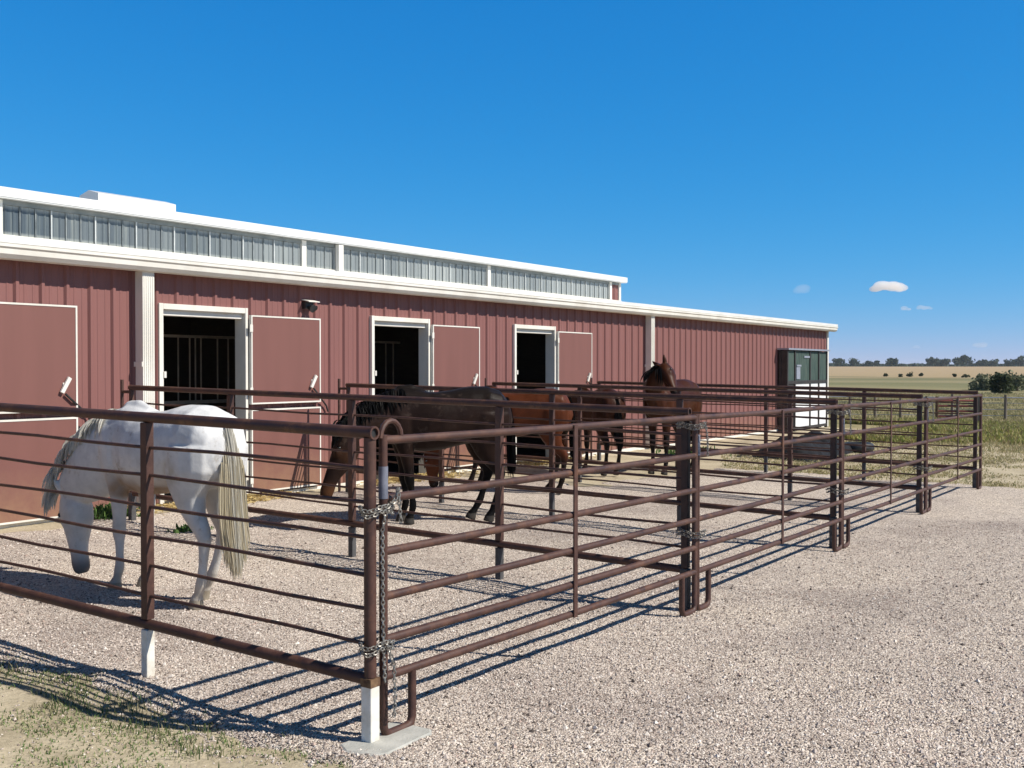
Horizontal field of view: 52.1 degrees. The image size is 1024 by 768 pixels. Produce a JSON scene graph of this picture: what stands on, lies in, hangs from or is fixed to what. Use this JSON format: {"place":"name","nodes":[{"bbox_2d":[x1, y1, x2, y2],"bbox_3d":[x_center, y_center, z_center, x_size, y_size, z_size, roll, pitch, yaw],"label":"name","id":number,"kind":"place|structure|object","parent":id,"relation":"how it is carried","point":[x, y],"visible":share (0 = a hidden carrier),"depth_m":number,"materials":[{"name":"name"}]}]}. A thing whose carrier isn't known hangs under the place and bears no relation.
{"place":"outdoors","nodes":[
{"label":"outdoors","id":0,"kind":"place"},
{"bbox_2d":[0,468,1023,767],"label":"gravel yard","id":1,"kind":"structure","parent":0,"point":[964,504],"depth_m":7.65,"materials":[{"name":"beige gravel"}]},
{"bbox_2d":[93,502,140,519],"bbox_3d":[-4.738,1.487,12.203,0.609,0.213,0.932,1,1,35],"label":"weed plant","id":2,"kind":"object","parent":1,"relation":"on","point":[101,511],"visible":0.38,"depth_m":12.13,"materials":[{"name":"green plant"}]},
{"bbox_2d":[41,400,250,609],"bbox_3d":[-2.923,0.910,8.377,2.253,1.557,0.597,1,1,36],"label":"horse","id":3,"kind":"object","parent":1,"relation":"on","point":[211,499],"visible":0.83,"depth_m":7.96},
{"bbox_2d":[164,523,213,533],"bbox_3d":[-3.529,1.570,11.402,0.429,0.115,0.576,1,1,35],"label":"weed plant","id":4,"kind":"object","parent":1,"relation":"on","point":[185,528],"visible":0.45,"depth_m":11.25,"materials":[{"name":"green plant"}]},
{"bbox_2d":[0,403,379,742],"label":"pipe fence","id":5,"kind":"object","parent":1,"relation":"on","point":[368,679],"visible":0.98,"depth_m":5.81,"materials":[{"name":"brown metal"}]},
{"bbox_2d":[358,637,396,717],"bbox_3d":[-0.665,1.456,5.175,0.139,0.396,0.234,1,1,35],"label":"chain","id":6,"kind":"object","parent":5,"relation":"hanging from","point":[387,647],"visible":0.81,"depth_m":5.16,"materials":[{"name":"metal"}]},
{"bbox_2d":[358,487,402,682],"bbox_3d":[-0.663,0.993,5.166,0.143,0.965,0.234,1,1,35],"label":"chain","id":7,"kind":"object","parent":5,"relation":"hanging from","point":[390,507],"visible":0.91,"depth_m":5.15,"materials":[{"name":"metal"}]},
{"bbox_2d":[378,414,697,735],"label":"gate panel","id":8,"kind":"structure","parent":5,"relation":"attached to","point":[386,497],"depth_m":6.10,"materials":[{"name":"red paint"}]},
{"bbox_2d":[340,722,431,756],"bbox_3d":[-0.627,1.835,5.174,0.285,0.170,0.480,1,1,35],"label":"concrete pad","id":9,"kind":"object","parent":1,"relation":"on","point":[389,744],"visible":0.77,"depth_m":5.11,"materials":[{"name":"grey concrete"}]},
{"bbox_2d":[320,385,515,524],"bbox_3d":[-1.104,0.824,12.162,2.424,1.633,0.797,0,1,-27],"label":"horse","id":10,"kind":"object","parent":1,"relation":"on","point":[481,452],"visible":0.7,"depth_m":12.09},
{"bbox_2d":[414,387,575,493],"bbox_3d":[-0.239,0.818,15.242,2.362,1.558,0.595,0,1,3],"label":"horse","id":11,"kind":"object","parent":1,"relation":"on","point":[561,456],"visible":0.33,"depth_m":15.02},
{"bbox_2d":[842,398,927,548],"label":"gate panel","id":12,"kind":"structure","parent":1,"relation":"on","point":[922,506],"depth_m":12.32,"materials":[{"name":"red paint"}]},
{"bbox_2d":[0,427,1023,767],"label":"dirt path","id":13,"kind":"structure","parent":0,"point":[10,735],"depth_m":5.51,"materials":[{"name":"beige soil"}]},
{"bbox_2d":[0,644,351,767],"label":"grass","id":14,"kind":"structure","parent":13,"relation":"on","point":[74,725],"depth_m":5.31,"materials":[{"name":"green plant"}]},
{"bbox_2d":[136,488,309,515],"bbox_3d":[-3.595,1.516,13.594,0.780,0.106,3.175,1,1,35],"label":"straw","id":15,"kind":"object","parent":13,"relation":"on","point":[251,498],"visible":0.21,"depth_m":13.79,"materials":[{"name":"beige plant"}]},
{"bbox_2d":[356,467,479,485],"bbox_3d":[-1.358,1.502,16.717,0.894,0.104,3.588,1,1,35],"label":"straw","id":16,"kind":"object","parent":13,"relation":"on","point":[449,475],"visible":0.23,"depth_m":16.99,"materials":[{"name":"beige plant"}]},
{"bbox_2d":[561,388,625,475],"bbox_3d":[1.286,0.793,18.495,0.578,1.500,2.281,0,1,-27],"label":"horse","id":17,"kind":"object","parent":13,"relation":"on","point":[601,415],"visible":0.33,"depth_m":17.65},
{"bbox_2d":[640,355,701,474],"bbox_3d":[2.798,0.529,18.395,0.782,2.076,2.106,0,1,23],"label":"horse","id":18,"kind":"object","parent":13,"relation":"on","point":[663,374],"visible":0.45,"depth_m":17.90},
{"bbox_2d":[656,445,731,456],"bbox_3d":[3.833,1.421,22.358,1.633,0.228,1.884,0,1,-4],"label":"weed plant","id":19,"kind":"object","parent":13,"relation":"on","point":[669,451],"visible":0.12,"depth_m":22.21,"materials":[{"name":"green plant"}]},
{"bbox_2d":[737,431,854,461],"bbox_3d":[6.439,1.312,23.149,1.900,0.535,3.800,1,1,35],"label":"tarp","id":20,"kind":"object","parent":13,"relation":"on","point":[813,445],"visible":0.33,"depth_m":22.02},
{"bbox_2d":[845,442,874,452],"bbox_3d":[7.912,1.445,23.951,0.729,0.220,0.728,1,1,35],"label":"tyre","id":21,"kind":"object","parent":20,"relation":"on","point":[860,447],"visible":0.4,"depth_m":23.66,"materials":[{"name":"black rubber"}]},
{"bbox_2d":[777,348,829,431],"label":"box shed","id":22,"kind":"structure","parent":13,"relation":"on","point":[801,367],"depth_m":31.73,"materials":[{"name":"metal"}]},
{"bbox_2d":[0,0,1023,363],"label":"sky","id":23,"kind":"structure","parent":0,"point":[857,166],"materials":[{"name":"blue"}]},
{"bbox_2d":[504,454,596,467],"bbox_3d":[0.904,1.468,19.902,0.944,0.100,3.150,1,1,35],"label":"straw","id":24,"kind":"object","parent":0,"point":[528,463],"visible":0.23,"depth_m":19.50,"materials":[{"name":"beige plant"}]},
{"bbox_2d":[164,367,1023,500],"bbox_3d":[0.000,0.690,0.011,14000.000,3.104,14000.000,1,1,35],"label":"ground","id":25,"kind":"structure","parent":0,"point":[937,378],"depth_m":164.17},
{"bbox_2d":[120,380,691,610],"bbox_3d":[-1.583,0.972,10.083,7.183,1.981,0.068,1,1,35],"label":"pipe fence","id":26,"kind":"object","parent":25,"relation":"on","point":[499,543],"visible":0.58,"depth_m":9.11,"materials":[{"name":"brown metal"}]},
{"bbox_2d":[675,527,705,538],"bbox_3d":[1.372,1.139,8.026,0.244,0.074,0.166,1,1,35],"label":"chain","id":27,"kind":"object","parent":26,"relation":"attached to","point":[688,532],"visible":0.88,"depth_m":7.96,"materials":[{"name":"metal"}]},
{"bbox_2d":[676,421,708,455],"bbox_3d":[1.375,0.416,8.012,0.253,0.268,0.166,1,1,35],"label":"chain","id":28,"kind":"object","parent":26,"relation":"attached to","point":[679,425],"visible":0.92,"depth_m":7.96,"materials":[{"name":"metal"}]},
{"bbox_2d":[697,404,842,610],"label":"gate panel","id":29,"kind":"structure","parent":26,"relation":"attached to","point":[706,569],"depth_m":9.20,"materials":[{"name":"red paint"}]},
{"bbox_2d":[0,186,837,528],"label":"horse barn","id":30,"kind":"structure","parent":25,"relation":"on","point":[102,294],"depth_m":16.38,"materials":[{"name":"red metal"}]},
{"bbox_2d":[0,417,77,524],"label":"door leaf","id":31,"kind":"structure","parent":30,"relation":"in","point":[38,449],"depth_m":11.67,"materials":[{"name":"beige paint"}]},
{"bbox_2d":[0,302,90,419],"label":"door leaf","id":32,"kind":"structure","parent":30,"relation":"in","point":[39,342],"depth_m":11.76,"materials":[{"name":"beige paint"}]},
{"bbox_2d":[3,205,299,265],"bbox_3d":[-5.766,-2.448,17.733,0.032,0.435,5.950,1,1,35],"label":"clerestory window","id":33,"kind":"structure","parent":30,"relation":"in","point":[17,221],"depth_m":17.26,"materials":[{"name":"grey glass"}]},
{"bbox_2d":[249,407,320,491],"bbox_3d":[-3.206,0.913,14.838,0.061,1.145,1.340,1,1,35],"label":"door leaf","id":34,"kind":"structure","parent":30,"relation":"in","point":[258,469],"depth_m":14.80,"materials":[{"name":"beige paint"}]},
{"bbox_2d":[249,315,328,411],"bbox_3d":[-3.141,-0.263,14.910,0.117,1.376,1.563,1,1,35],"label":"door leaf","id":35,"kind":"structure","parent":30,"relation":"in","point":[285,352],"depth_m":14.78,"materials":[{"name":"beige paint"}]},
{"bbox_2d":[306,245,485,285],"bbox_3d":[-2.305,-2.526,22.695,0.032,0.435,5.950,1,1,35],"label":"clerestory window","id":36,"kind":"structure","parent":30,"relation":"in","point":[317,256],"depth_m":22.44,"materials":[{"name":"grey glass"}]},
{"bbox_2d":[431,325,479,391],"bbox_3d":[-0.904,-0.313,18.117,0.117,1.376,1.563,1,1,35],"label":"door leaf","id":37,"kind":"structure","parent":30,"relation":"in","point":[455,350],"depth_m":17.99,"materials":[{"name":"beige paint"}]},
{"bbox_2d":[444,444,472,468],"bbox_3d":[-0.964,0.862,18.060,0.051,1.145,1.310,1,1,35],"label":"door leaf","id":38,"kind":"structure","parent":30,"relation":"in","point":[460,449],"depth_m":18.07,"materials":[{"name":"red paint"}]},
{"bbox_2d":[491,269,607,298],"bbox_3d":[1.117,-2.604,27.599,0.032,0.435,5.810,1,1,35],"label":"clerestory window","id":39,"kind":"structure","parent":30,"relation":"in","point":[499,278],"depth_m":27.35,"materials":[{"name":"grey glass"}]},
{"bbox_2d":[556,331,592,390],"bbox_3d":[1.333,-0.364,21.323,0.117,1.376,1.563,1,1,35],"label":"door leaf","id":40,"kind":"structure","parent":30,"relation":"in","point":[573,349],"depth_m":21.17,"materials":[{"name":"red paint"}]},
{"bbox_2d":[566,430,589,452],"bbox_3d":[1.273,0.812,21.266,0.051,1.145,1.310,1,1,35],"label":"door leaf","id":41,"kind":"structure","parent":30,"relation":"in","point":[583,446],"depth_m":21.48,"materials":[{"name":"red paint"}]},
{"bbox_2d":[338,379,837,547],"bbox_3d":[0.448,0.947,12.994,7.183,1.981,0.068,1,1,35],"label":"pipe fence","id":42,"kind":"object","parent":25,"relation":"on","point":[832,450],"visible":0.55,"depth_m":12.01,"materials":[{"name":"brown metal"}]},
{"bbox_2d":[825,487,849,494],"bbox_3d":[3.403,1.114,10.938,0.244,0.074,0.166,1,1,35],"label":"chain","id":43,"kind":"object","parent":42,"relation":"attached to","point":[845,491],"visible":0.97,"depth_m":10.87,"materials":[{"name":"metal"}]},
{"bbox_2d":[826,409,851,434],"bbox_3d":[3.406,0.392,10.924,0.253,0.268,0.166,1,1,35],"label":"chain","id":44,"kind":"object","parent":42,"relation":"attached to","point":[846,412],"visible":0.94,"depth_m":10.87,"materials":[{"name":"metal"}]},
{"bbox_2d":[485,378,922,512],"bbox_3d":[2.479,0.922,15.906,7.183,1.981,0.068,1,1,35],"label":"pipe fence","id":45,"kind":"object","parent":25,"relation":"on","point":[789,453],"visible":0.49,"depth_m":15.08,"materials":[{"name":"brown metal"}]},
{"bbox_2d":[913,465,931,470],"bbox_3d":[5.434,1.110,13.849,0.244,0.074,0.166,1,1,35],"label":"chain","id":46,"kind":"object","parent":45,"relation":"attached to","point":[927,468],"visible":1,"depth_m":13.78,"materials":[{"name":"metal"}]},
{"bbox_2d":[913,402,933,421],"bbox_3d":[5.438,0.367,13.835,0.253,0.268,0.166,1,1,35],"label":"chain","id":47,"kind":"object","parent":45,"relation":"attached to","point":[928,405],"visible":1,"depth_m":13.78,"materials":[{"name":"metal"}]},
{"bbox_2d":[926,394,981,511],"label":"gate panel","id":48,"kind":"structure","parent":45,"relation":"attached to","point":[978,471],"depth_m":15.25,"materials":[{"name":"red paint"}]},
{"bbox_2d":[590,378,977,487],"bbox_3d":[4.510,0.897,18.817,7.183,1.981,0.068,1,1,35],"label":"pipe fence","id":49,"kind":"object","parent":25,"relation":"on","point":[864,440],"visible":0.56,"depth_m":18.13,"materials":[{"name":"brown metal"}]},
{"bbox_2d":[832,358,844,366],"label":"skyline tree","id":50,"kind":"object","parent":25,"relation":"on","point":[839,362],"visible":1,"depth_m":818.47,"materials":[{"name":"green plant"}]},
{"bbox_2d":[848,358,859,366],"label":"skyline tree","id":51,"kind":"object","parent":25,"relation":"on","point":[853,362],"visible":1,"depth_m":837.80,"materials":[{"name":"green plant"}]},
{"bbox_2d":[862,360,879,366],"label":"skyline tree","id":52,"kind":"object","parent":25,"relation":"on","point":[871,363],"visible":1,"depth_m":827.87,"materials":[{"name":"green plant"}]},
{"bbox_2d":[885,358,898,366],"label":"skyline tree","id":53,"kind":"object","parent":25,"relation":"on","point":[891,362],"visible":1,"depth_m":797.99,"materials":[{"name":"green plant"}]},
{"bbox_2d":[827,416,1023,444],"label":"weeds","id":54,"kind":"object","parent":25,"relation":"on","point":[993,428],"visible":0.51,"depth_m":31.05,"materials":[{"name":"green plant"}]},
{"bbox_2d":[829,394,1023,419],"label":"wire fence","id":55,"kind":"object","parent":25,"relation":"on","point":[1005,409],"visible":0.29,"depth_m":38.77,"materials":[{"name":"grey metal"}]},
{"bbox_2d":[829,363,1023,366],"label":"distant woodland","id":56,"kind":"object","parent":25,"relation":"on","point":[905,365],"visible":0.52,"depth_m":882.49,"materials":[{"name":"green plant"}]},
{"bbox_2d":[925,357,941,365],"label":"skyline tree","id":57,"kind":"object","parent":25,"relation":"on","point":[930,361],"visible":1,"depth_m":846.45,"materials":[{"name":"green plant"}]},
{"bbox_2d":[939,358,950,366],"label":"skyline tree","id":58,"kind":"object","parent":25,"relation":"on","point":[944,361],"visible":1,"depth_m":848.62,"materials":[{"name":"green plant"}]},
{"bbox_2d":[935,397,978,420],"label":"red gate","id":59,"kind":"structure","parent":25,"relation":"on","point":[937,405],"depth_m":36.07,"materials":[{"name":"metal"}]},
{"bbox_2d":[951,357,964,366],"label":"skyline tree","id":60,"kind":"object","parent":25,"relation":"on","point":[957,361],"visible":0.82,"depth_m":826.50,"materials":[{"name":"green plant"}]},
{"bbox_2d":[960,354,975,366],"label":"skyline tree","id":61,"kind":"object","parent":25,"relation":"on","point":[966,359],"visible":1,"depth_m":798.43,"materials":[{"name":"green plant"}]},
{"bbox_2d":[968,373,991,390],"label":"shrub","id":62,"kind":"object","parent":25,"relation":"on","point":[983,382],"visible":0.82,"depth_m":83.27,"materials":[{"name":"green plant"}]},
{"bbox_2d":[975,359,987,366],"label":"skyline tree","id":63,"kind":"object","parent":25,"relation":"on","point":[980,362],"visible":1,"depth_m":857.66,"materials":[{"name":"green plant"}]},
{"bbox_2d":[986,358,998,365],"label":"skyline tree","id":64,"kind":"object","parent":25,"relation":"on","point":[993,362],"visible":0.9,"depth_m":866.94,"materials":[{"name":"green plant"}]},
{"bbox_2d":[988,372,1017,393],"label":"shrub","id":65,"kind":"object","parent":25,"relation":"on","point":[997,381],"visible":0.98,"depth_m":73.91,"materials":[{"name":"green plant"}]},
{"bbox_2d":[1003,359,1014,366],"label":"skyline tree","id":66,"kind":"object","parent":25,"relation":"on","point":[1007,363],"visible":0.81,"depth_m":849.15,"materials":[{"name":"green plant"}]},
{"bbox_2d":[1001,370,1023,390],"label":"shrub","id":67,"kind":"object","parent":25,"relation":"on","point":[1018,381],"visible":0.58,"depth_m":83.29,"materials":[{"name":"green plant"}]},
{"bbox_2d":[1012,356,1023,366],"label":"skyline tree","id":68,"kind":"object","parent":25,"relation":"on","point":[1019,361],"visible":1,"depth_m":818.22,"materials":[{"name":"green plant"}]},
{"bbox_2d":[720,390,1023,487],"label":"pasture grass","id":69,"kind":"structure","parent":0,"point":[1018,413],"depth_m":24.80,"materials":[{"name":"green plant"}]}
]}

